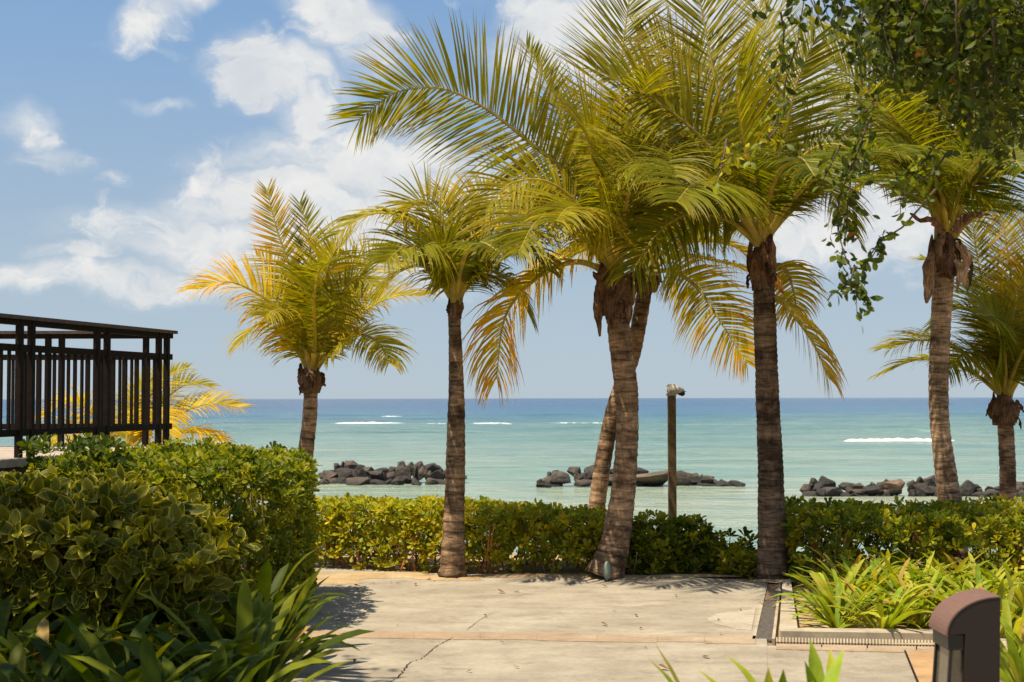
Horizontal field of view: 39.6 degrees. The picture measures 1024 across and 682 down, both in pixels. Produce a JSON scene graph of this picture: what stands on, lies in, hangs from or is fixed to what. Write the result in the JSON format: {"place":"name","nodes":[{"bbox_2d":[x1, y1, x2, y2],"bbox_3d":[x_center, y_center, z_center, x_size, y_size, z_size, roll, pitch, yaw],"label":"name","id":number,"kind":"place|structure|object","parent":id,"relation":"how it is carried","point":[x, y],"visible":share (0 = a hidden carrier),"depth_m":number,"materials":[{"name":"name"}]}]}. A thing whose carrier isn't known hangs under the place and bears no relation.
{"place":"outdoors","nodes":[
{"label":"outdoors","id":0,"kind":"place"},
{"bbox_2d":[0,446,145,476],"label":"deck","id":1,"kind":"structure","parent":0,"point":[9,462],"depth_m":11.09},
{"bbox_2d":[0,313,177,457],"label":"railing","id":2,"kind":"object","parent":1,"relation":"on","point":[23,417],"visible":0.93,"depth_m":12.39,"materials":[{"name":"brown wood"}]},
{"bbox_2d":[0,397,1023,554],"bbox_3d":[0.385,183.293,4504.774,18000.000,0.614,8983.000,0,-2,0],"label":"sea","id":3,"kind":"structure","parent":0,"point":[524,452],"depth_m":98.33,"materials":[{"name":"liquid"}]},
{"bbox_2d":[335,468,352,477],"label":"boulder","id":4,"kind":"object","parent":3,"relation":"on","point":[346,472],"visible":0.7,"depth_m":51.23,"materials":[{"name":"stone"}]},
{"bbox_2d":[346,477,369,485],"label":"boulder","id":5,"kind":"object","parent":3,"relation":"on","point":[355,481],"visible":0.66,"depth_m":50.30,"materials":[{"name":"stone"}]},
{"bbox_2d":[549,471,570,483],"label":"boulder","id":6,"kind":"object","parent":3,"relation":"on","point":[561,477],"visible":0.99,"depth_m":49.62,"materials":[{"name":"stone"}]},
{"bbox_2d":[636,470,667,485],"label":"boulder","id":7,"kind":"object","parent":3,"relation":"on","point":[658,478],"visible":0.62,"depth_m":49.43,"materials":[{"name":"grey stone"}]},
{"bbox_2d":[676,470,692,485],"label":"boulder","id":8,"kind":"object","parent":3,"relation":"on","point":[683,478],"visible":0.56,"depth_m":49.68,"materials":[{"name":"stone"}]},
{"bbox_2d":[817,476,835,486],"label":"boulder","id":9,"kind":"object","parent":3,"relation":"on","point":[825,481],"visible":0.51,"depth_m":45.39,"materials":[{"name":"stone"}]},
{"bbox_2d":[818,487,842,496],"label":"boulder","id":10,"kind":"object","parent":3,"relation":"on","point":[833,491],"visible":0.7,"depth_m":44.24,"materials":[{"name":"stone"}]},
{"bbox_2d":[862,485,883,494],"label":"boulder","id":11,"kind":"object","parent":3,"relation":"in","point":[873,490],"visible":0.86,"depth_m":44.32,"materials":[{"name":"stone"}]},
{"bbox_2d":[881,479,904,495],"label":"boulder","id":12,"kind":"object","parent":3,"relation":"on","point":[895,487],"visible":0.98,"depth_m":44.32,"materials":[{"name":"stone"}]},
{"bbox_2d":[832,438,960,440],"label":"wave","id":13,"kind":"object","parent":3,"relation":"on","point":[902,439],"visible":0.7,"depth_m":99.44,"materials":[{"name":"liquid"}]},
{"bbox_2d":[912,483,934,494],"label":"boulder","id":14,"kind":"object","parent":3,"relation":"on","point":[926,488],"visible":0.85,"depth_m":44.38,"materials":[{"name":"stone"}]},
{"bbox_2d":[960,480,975,496],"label":"boulder","id":15,"kind":"object","parent":3,"relation":"in","point":[968,488],"visible":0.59,"depth_m":44.27,"materials":[{"name":"stone"}]},
{"bbox_2d":[0,0,1023,398],"label":"sky","id":16,"kind":"structure","parent":0,"point":[137,136],"materials":[{"name":"blue"}]},
{"bbox_2d":[279,564,767,681],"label":"path","id":17,"kind":"structure","parent":0,"point":[657,606],"depth_m":9.97,"materials":[{"name":"concrete"}]},
{"bbox_2d":[0,663,105,680],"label":"lily plant","id":18,"kind":"object","parent":17,"relation":"on","point":[6,669],"visible":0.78,"depth_m":6.21,"materials":[{"name":"green plant"}]},
{"bbox_2d":[8,630,117,681],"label":"lily plant","id":19,"kind":"object","parent":17,"relation":"on","point":[17,655],"visible":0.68,"depth_m":6.44,"materials":[{"name":"green plant"}]},
{"bbox_2d":[0,609,135,681],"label":"lily plant","id":20,"kind":"object","parent":17,"relation":"on","point":[65,634],"visible":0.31,"depth_m":7.02,"materials":[{"name":"green plant"}]},
{"bbox_2d":[3,613,161,647],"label":"lily plant","id":21,"kind":"object","parent":17,"relation":"on","point":[52,638],"visible":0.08,"depth_m":7.48,"materials":[{"name":"green plant"}]},
{"bbox_2d":[3,569,207,664],"bbox_3d":[-2.202,1.565,7.594,1.205,0.728,1.367,-1,-2,17],"label":"lily plant","id":22,"kind":"object","parent":17,"relation":"on","point":[116,623],"visible":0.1,"depth_m":7.51,"materials":[{"name":"green plant"}]},
{"bbox_2d":[0,611,217,674],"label":"lily plant","id":23,"kind":"object","parent":17,"relation":"on","point":[141,626],"visible":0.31,"depth_m":7.02,"materials":[{"name":"green plant"}]},
{"bbox_2d":[1,637,237,681],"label":"lily plant","id":24,"kind":"object","parent":17,"relation":"on","point":[74,675],"visible":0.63,"depth_m":6.47,"materials":[{"name":"green plant"}]},
{"bbox_2d":[49,609,235,654],"bbox_3d":[-2.067,1.652,7.589,1.123,0.554,1.409,0,-2,0],"label":"lily plant","id":25,"kind":"object","parent":17,"relation":"on","point":[159,616],"visible":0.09,"depth_m":7.32,"materials":[{"name":"green plant"}]},
{"bbox_2d":[30,614,267,681],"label":"lily plant","id":26,"kind":"object","parent":17,"relation":"on","point":[86,640],"visible":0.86,"depth_m":6.37,"materials":[{"name":"green plant"}]},
{"bbox_2d":[41,615,274,681],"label":"lily plant","id":27,"kind":"object","parent":17,"relation":"on","point":[116,658],"visible":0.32,"depth_m":7.03,"materials":[{"name":"green plant"}]},
{"bbox_2d":[98,600,223,662],"bbox_3d":[-1.903,1.671,7.399,0.922,0.501,1.148,1,-2,-23],"label":"lily plant","id":28,"kind":"object","parent":17,"relation":"on","point":[119,647],"visible":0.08,"depth_m":7.14,"materials":[{"name":"green plant"}]},
{"bbox_2d":[109,631,248,681],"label":"lily plant","id":29,"kind":"object","parent":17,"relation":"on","point":[150,670],"visible":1,"depth_m":5.55,"materials":[{"name":"green plant"}]},
{"bbox_2d":[165,653,211,681],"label":"lily plant","id":30,"kind":"object","parent":17,"relation":"on","point":[178,670],"visible":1,"depth_m":5.66,"materials":[{"name":"green plant"}]},
{"bbox_2d":[67,651,331,681],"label":"lily plant","id":31,"kind":"object","parent":17,"relation":"on","point":[168,666],"visible":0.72,"depth_m":5.92,"materials":[{"name":"green plant"}]},
{"bbox_2d":[118,581,317,651],"bbox_3d":[-1.734,1.651,8.096,1.209,0.595,1.116,0,-2,0],"label":"lily plant","id":32,"kind":"object","parent":17,"relation":"on","point":[219,623],"visible":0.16,"depth_m":8.31,"materials":[{"name":"green plant"}]},
{"bbox_2d":[103,576,351,681],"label":"lily plant","id":33,"kind":"object","parent":17,"relation":"on","point":[264,631],"visible":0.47,"depth_m":7.07,"materials":[{"name":"green plant"}]},
{"bbox_2d":[119,639,352,681],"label":"lily plant","id":34,"kind":"object","parent":17,"relation":"on","point":[133,647],"visible":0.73,"depth_m":6.38,"materials":[{"name":"green plant"}]},
{"bbox_2d":[131,590,373,680],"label":"lily plant","id":35,"kind":"object","parent":17,"relation":"on","point":[295,632],"visible":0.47,"depth_m":7.53,"materials":[{"name":"green plant"}]},
{"bbox_2d":[194,566,358,660],"bbox_3d":[-1.470,1.615,8.130,1.089,0.669,1.190,1,-3,-29],"label":"lily plant","id":36,"kind":"object","parent":17,"relation":"on","point":[287,604],"visible":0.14,"depth_m":8.20,"materials":[{"name":"green plant"}]},
{"bbox_2d":[241,548,351,650],"bbox_3d":[-1.658,1.651,8.963,1.253,0.663,1.229,0,-2,0],"label":"lily plant","id":37,"kind":"object","parent":17,"relation":"on","point":[265,586],"visible":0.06,"depth_m":8.70,"materials":[{"name":"green plant"}]},
{"bbox_2d":[316,574,363,584],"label":"sand","id":38,"kind":"structure","parent":17,"relation":"on","point":[332,579],"depth_m":12.43,"materials":[{"name":"beige sand"}]},
{"bbox_2d":[318,571,431,578],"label":"sand","id":39,"kind":"structure","parent":17,"relation":"on","point":[374,575],"depth_m":12.79,"materials":[{"name":"beige sand"}]},
{"bbox_2d":[406,575,485,580],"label":"sand","id":40,"kind":"structure","parent":17,"relation":"on","point":[444,578],"depth_m":12.57,"materials":[{"name":"sand"}]},
{"bbox_2d":[316,157,566,576],"bbox_3d":[-0.602,0.191,12.626,2.214,3.785,2.159,0,-2,0],"label":"palm tree","id":41,"kind":"object","parent":40,"relation":"on","point":[458,265],"visible":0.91,"depth_m":12.63,"materials":[{"name":"green plant"}]},
{"bbox_2d":[471,573,574,577],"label":"sand","id":42,"kind":"structure","parent":17,"relation":"on","point":[521,575],"depth_m":12.73,"materials":[{"name":"sand"}]},
{"bbox_2d":[304,630,755,643],"bbox_3d":[-0.093,1.986,9.529,3.441,0.014,0.321,0,-2,5],"label":"stone band","id":43,"kind":"object","parent":17,"relation":"on","point":[652,638],"visible":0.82,"depth_m":9.50,"materials":[{"name":"stone"}]},
{"bbox_2d":[603,561,610,581],"bbox_3d":[0.830,2.011,12.389,0.068,0.188,0.066,0,-2,0],"label":"garden spotlight","id":44,"kind":"object","parent":17,"relation":"on","point":[607,570],"visible":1,"depth_m":12.37,"materials":[{"name":"green plastic"}]},
{"bbox_2d":[569,574,647,578],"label":"sand","id":45,"kind":"structure","parent":17,"relation":"on","point":[589,576],"depth_m":12.63,"materials":[{"name":"sand"}]},
{"bbox_2d":[707,607,755,629],"bbox_3d":[1.590,2.009,10.330,0.329,0.004,1.078,-1,-2,11],"label":"pale patch","id":46,"kind":"object","parent":17,"relation":"on","point":[742,619],"visible":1,"depth_m":10.23,"materials":[{"name":"beige concrete"}]},
{"bbox_2d":[649,645,843,681],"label":"spider lily","id":47,"kind":"object","parent":17,"relation":"on","point":[832,673],"visible":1,"depth_m":5.06,"materials":[{"name":"green plant"}]},
{"bbox_2d":[752,583,780,645],"bbox_3d":[1.959,2.058,10.812,0.148,0.064,2.896,-1,-2,12],"label":"trench drain","id":48,"kind":"object","parent":17,"relation":"on","point":[767,618],"visible":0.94,"depth_m":10.45,"materials":[{"name":"concrete"}]},
{"bbox_2d":[697,639,838,681],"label":"spider lily","id":49,"kind":"object","parent":17,"relation":"on","point":[814,671],"visible":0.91,"depth_m":5.18,"materials":[{"name":"green plant"}]},
{"bbox_2d":[316,553,1023,645],"bbox_3d":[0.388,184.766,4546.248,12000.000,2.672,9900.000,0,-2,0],"label":"ground","id":50,"kind":"structure","parent":0,"point":[802,618],"depth_m":12.99,"materials":[{"name":"beige sand"}]},
{"bbox_2d":[0,594,68,673],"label":"lily plant","id":51,"kind":"object","parent":50,"relation":"on","point":[31,624],"visible":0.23,"depth_m":7.33,"materials":[{"name":"green plant"}]},
{"bbox_2d":[0,593,74,653],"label":"lily plant","id":52,"kind":"object","parent":50,"relation":"on","point":[22,615],"visible":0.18,"depth_m":7.47,"materials":[{"name":"green plant"}]},
{"bbox_2d":[17,431,132,473],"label":"shrub","id":53,"kind":"object","parent":50,"relation":"on","point":[37,445],"visible":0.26,"depth_m":9.73,"materials":[{"name":"green plant"}]},
{"bbox_2d":[0,464,262,641],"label":"variegated shrub","id":54,"kind":"object","parent":50,"relation":"on","point":[116,531],"visible":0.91,"depth_m":7.75,"materials":[{"name":"green plant"}]},
{"bbox_2d":[35,360,253,445],"bbox_3d":[-4.621,1.298,17.870,2.739,2.190,1.739,-1,-2,20],"label":"palm tree","id":55,"kind":"object","parent":50,"relation":"on","point":[131,440],"visible":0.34,"depth_m":17.92,"materials":[{"name":"yellow plant"}]},
{"bbox_2d":[11,435,322,616],"bbox_3d":[-2.398,1.409,10.690,1.951,1.358,3.030,0,-2,0],"label":"hedge","id":56,"kind":"object","parent":50,"relation":"on","point":[281,527],"visible":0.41,"depth_m":9.95,"materials":[{"name":"green plant"}]},
{"bbox_2d":[176,178,438,456],"bbox_3d":[-2.041,0.196,14.897,2.608,3.983,2.272,-1,-2,14],"label":"palm tree","id":57,"kind":"object","parent":50,"relation":"on","point":[318,315],"visible":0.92,"depth_m":14.72,"materials":[{"name":"green plant"}]},
{"bbox_2d":[305,492,606,573],"bbox_3d":[-0.542,1.826,13.459,3.078,0.744,1.240,0,-2,6],"label":"hedge","id":58,"kind":"object","parent":50,"relation":"on","point":[527,527],"visible":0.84,"depth_m":13.11,"materials":[{"name":"green plant"}]},
{"bbox_2d":[325,0,756,579],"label":"palm tree","id":59,"kind":"object","parent":50,"relation":"on","point":[573,206],"visible":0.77,"depth_m":12.52,"materials":[{"name":"green plant"}]},
{"bbox_2d":[591,525,656,574],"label":"shrub","id":60,"kind":"object","parent":50,"relation":"on","point":[635,540],"visible":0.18,"depth_m":12.80,"materials":[{"name":"green plant"}]},
{"bbox_2d":[505,102,799,508],"bbox_3d":[1.545,-0.318,15.213,3.378,5.233,2.194,0,-2,0],"label":"palm tree","id":61,"kind":"object","parent":50,"relation":"on","point":[601,469],"visible":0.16,"depth_m":14.85,"materials":[{"name":"green plant"}]},
{"bbox_2d":[625,509,696,574],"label":"shrub","id":62,"kind":"object","parent":50,"relation":"on","point":[640,522],"visible":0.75,"depth_m":12.86,"materials":[{"name":"green plant"}]},
{"bbox_2d":[666,384,685,518],"bbox_3d":[1.650,1.474,14.248,0.197,2.087,0.120,0,-2,0],"label":"lamp post","id":63,"kind":"object","parent":50,"relation":"on","point":[673,390],"visible":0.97,"depth_m":14.23,"materials":[{"name":"brown paint"}]},
{"bbox_2d":[651,514,729,573],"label":"shrub","id":64,"kind":"object","parent":50,"relation":"on","point":[710,543],"visible":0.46,"depth_m":12.99,"materials":[{"name":"green plant"}]},
{"bbox_2d":[640,574,741,577],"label":"sand","id":65,"kind":"structure","parent":50,"relation":"on","point":[682,575],"depth_m":12.68,"materials":[{"name":"sand"}]},
{"bbox_2d":[695,545,738,572],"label":"shrub","id":66,"kind":"object","parent":50,"relation":"on","point":[707,563],"visible":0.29,"depth_m":12.99,"materials":[{"name":"green plant"}]},
{"bbox_2d":[697,526,757,570],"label":"shrub","id":67,"kind":"object","parent":50,"relation":"on","point":[741,539],"visible":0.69,"depth_m":13.18,"materials":[{"name":"green plant"}]},
{"bbox_2d":[711,542,756,578],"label":"shrub","id":68,"kind":"object","parent":50,"relation":"on","point":[744,558],"visible":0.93,"depth_m":12.80,"materials":[{"name":"green plant"}]},
{"bbox_2d":[566,0,955,584],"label":"palm tree","id":69,"kind":"object","parent":50,"relation":"on","point":[763,201],"visible":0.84,"depth_m":12.38,"materials":[{"name":"green plant"}]},
{"bbox_2d":[774,558,881,605],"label":"spider lily","id":70,"kind":"object","parent":50,"relation":"on","point":[850,576],"visible":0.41,"depth_m":11.03,"materials":[{"name":"green plant"}]},
{"bbox_2d":[770,569,894,621],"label":"spider lily","id":71,"kind":"object","parent":50,"relation":"on","point":[823,588],"visible":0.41,"depth_m":10.40,"materials":[{"name":"green plant"}]},
{"bbox_2d":[780,581,885,627],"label":"spider lily","id":72,"kind":"object","parent":50,"relation":"on","point":[832,618],"visible":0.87,"depth_m":9.99,"materials":[{"name":"green plant"}]},
{"bbox_2d":[796,545,895,586],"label":"spider lily","id":73,"kind":"object","parent":50,"relation":"on","point":[857,561],"visible":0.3,"depth_m":11.65,"materials":[{"name":"green plant"}]},
{"bbox_2d":[792,551,914,590],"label":"spider lily","id":74,"kind":"object","parent":50,"relation":"on","point":[879,570],"visible":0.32,"depth_m":11.23,"materials":[{"name":"green plant"}]},
{"bbox_2d":[776,637,934,648],"bbox_3d":[2.300,1.994,9.329,1.129,0.052,0.175,0,-2,7],"label":"slot drain","id":75,"kind":"object","parent":50,"relation":"on","point":[843,643],"visible":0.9,"depth_m":9.34,"materials":[{"name":"metal"}]},
{"bbox_2d":[779,579,933,643],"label":"kerb","id":76,"kind":"structure","parent":50,"relation":"on","point":[788,627],"depth_m":9.54,"materials":[{"name":"concrete"}]},
{"bbox_2d":[813,577,939,623],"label":"spider lily","id":77,"kind":"object","parent":50,"relation":"on","point":[859,592],"visible":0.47,"depth_m":10.29,"materials":[{"name":"green plant"}]},
{"bbox_2d":[829,556,926,600],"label":"spider lily","id":78,"kind":"object","parent":50,"relation":"on","point":[873,573],"visible":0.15,"depth_m":11.26,"materials":[{"name":"green plant"}]},
{"bbox_2d":[831,550,927,587],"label":"spider lily","id":79,"kind":"object","parent":50,"relation":"on","point":[887,554],"visible":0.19,"depth_m":11.69,"materials":[{"name":"green plant"}]},
{"bbox_2d":[828,583,933,628],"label":"spider lily","id":80,"kind":"object","parent":50,"relation":"on","point":[893,618],"visible":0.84,"depth_m":9.75,"materials":[{"name":"green plant"}]},
{"bbox_2d":[832,558,951,605],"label":"spider lily","id":81,"kind":"object","parent":50,"relation":"on","point":[903,569],"visible":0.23,"depth_m":10.75,"materials":[{"name":"green plant"}]},
{"bbox_2d":[769,1,1023,557],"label":"palm tree","id":82,"kind":"object","parent":50,"relation":"on","point":[912,122],"visible":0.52,"depth_m":14.47,"materials":[{"name":"green plant"}]},
{"bbox_2d":[847,559,955,619],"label":"spider lily","id":83,"kind":"object","parent":50,"relation":"on","point":[910,583],"visible":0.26,"depth_m":10.41,"materials":[{"name":"green plant"}]},
{"bbox_2d":[780,494,1023,585],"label":"hedge","id":84,"kind":"object","parent":50,"relation":"on","point":[915,529],"visible":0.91,"depth_m":12.19,"materials":[{"name":"green plant"}]},
{"bbox_2d":[860,551,952,592],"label":"spider lily","id":85,"kind":"object","parent":50,"relation":"on","point":[929,559],"visible":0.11,"depth_m":11.34,"materials":[{"name":"green plant"}]},
{"bbox_2d":[865,579,960,627],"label":"spider lily","id":86,"kind":"object","parent":50,"relation":"on","point":[921,619],"visible":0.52,"depth_m":9.99,"materials":[{"name":"green plant"}]},
{"bbox_2d":[856,552,970,599],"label":"spider lily","id":87,"kind":"object","parent":50,"relation":"on","point":[890,570],"visible":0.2,"depth_m":10.65,"materials":[{"name":"green plant"}]},
{"bbox_2d":[893,549,989,583],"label":"spider lily","id":88,"kind":"object","parent":50,"relation":"on","point":[962,563],"visible":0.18,"depth_m":11.15,"materials":[{"name":"green plant"}]},
{"bbox_2d":[916,578,968,610],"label":"spider lily","id":89,"kind":"object","parent":50,"relation":"on","point":[942,597],"visible":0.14,"depth_m":10.12,"materials":[{"name":"green plant"}]},
{"bbox_2d":[866,176,1023,551],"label":"palm tree","id":90,"kind":"object","parent":50,"relation":"on","point":[997,324],"visible":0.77,"depth_m":15.87,"materials":[{"name":"green plant"}]},
{"bbox_2d":[919,548,982,572],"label":"spider lily","id":91,"kind":"object","parent":50,"relation":"on","point":[933,563],"visible":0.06,"depth_m":11.63,"materials":[{"name":"green plant"}]},
{"bbox_2d":[896,566,1023,601],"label":"spider lily","id":92,"kind":"object","parent":50,"relation":"on","point":[980,582],"visible":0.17,"depth_m":10.38,"materials":[{"name":"green plant"}]},
{"bbox_2d":[913,559,1009,591],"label":"spider lily","id":93,"kind":"object","parent":50,"relation":"on","point":[944,573],"visible":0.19,"depth_m":10.70,"materials":[{"name":"green plant"}]},
{"bbox_2d":[925,564,1013,602],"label":"spider lily","id":94,"kind":"object","parent":50,"relation":"on","point":[970,584],"visible":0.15,"depth_m":10.53,"materials":[{"name":"green plant"}]},
{"bbox_2d":[924,551,1023,594],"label":"spider lily","id":95,"kind":"object","parent":50,"relation":"on","point":[990,577],"visible":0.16,"depth_m":10.97,"materials":[{"name":"green plant"}]},
{"bbox_2d":[930,553,1023,584],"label":"spider lily","id":96,"kind":"object","parent":50,"relation":"on","point":[960,560],"visible":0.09,"depth_m":11.18,"materials":[{"name":"green plant"}]},
{"bbox_2d":[944,579,1023,636],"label":"spider lily","id":97,"kind":"object","parent":50,"relation":"on","point":[1009,597],"visible":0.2,"depth_m":9.32,"materials":[{"name":"green plant"}]},
{"bbox_2d":[949,561,1023,583],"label":"spider lily","id":98,"kind":"object","parent":50,"relation":"on","point":[995,567],"visible":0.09,"depth_m":11.13,"materials":[{"name":"green plant"}]},
{"bbox_2d":[973,567,1023,616],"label":"spider lily","id":99,"kind":"object","parent":50,"relation":"on","point":[1019,593],"visible":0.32,"depth_m":9.70,"materials":[{"name":"green plant"}]},
{"bbox_2d":[1002,596,1023,658],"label":"spider lily","id":100,"kind":"object","parent":50,"relation":"on","point":[1007,618],"visible":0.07,"depth_m":8.66,"materials":[{"name":"green plant"}]},
{"bbox_2d":[707,0,1023,329],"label":"overhanging tree","id":101,"kind":"object","parent":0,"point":[959,43],"visible":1,"depth_m":7.00,"materials":[{"name":"green plant"}]},
{"bbox_2d":[767,645,1001,681],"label":"paving slab","id":102,"kind":"structure","parent":0,"point":[867,666],"depth_m":8.50,"materials":[{"name":"stone"}]},
{"bbox_2d":[776,643,933,652],"bbox_3d":[2.502,1.961,9.021,1.638,0.012,0.243,0,-2,7],"label":"stone band","id":103,"kind":"object","parent":102,"relation":"on","point":[873,648],"visible":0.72,"depth_m":9.05,"materials":[{"name":"stone"}]},
{"bbox_2d":[907,651,933,681],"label":"orange stone slab","id":104,"kind":"structure","parent":102,"relation":"on","point":[922,664],"depth_m":8.51,"materials":[{"name":"stone"}]},
{"bbox_2d":[929,589,1000,681],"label":"bollard light","id":105,"kind":"object","parent":102,"relation":"on","point":[965,625],"visible":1,"depth_m":5.96,"materials":[{"name":"paint"}]},
{"bbox_2d":[1000,616,1021,647],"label":"spider lily","id":106,"kind":"object","parent":102,"relation":"on","point":[1006,626],"visible":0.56,"depth_m":8.33,"materials":[{"name":"green plant"}]},
{"bbox_2d":[1000,622,1023,681],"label":"spider lily","id":107,"kind":"object","parent":102,"relation":"on","point":[1012,668],"visible":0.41,"depth_m":7.42,"materials":[{"name":"green plant"}]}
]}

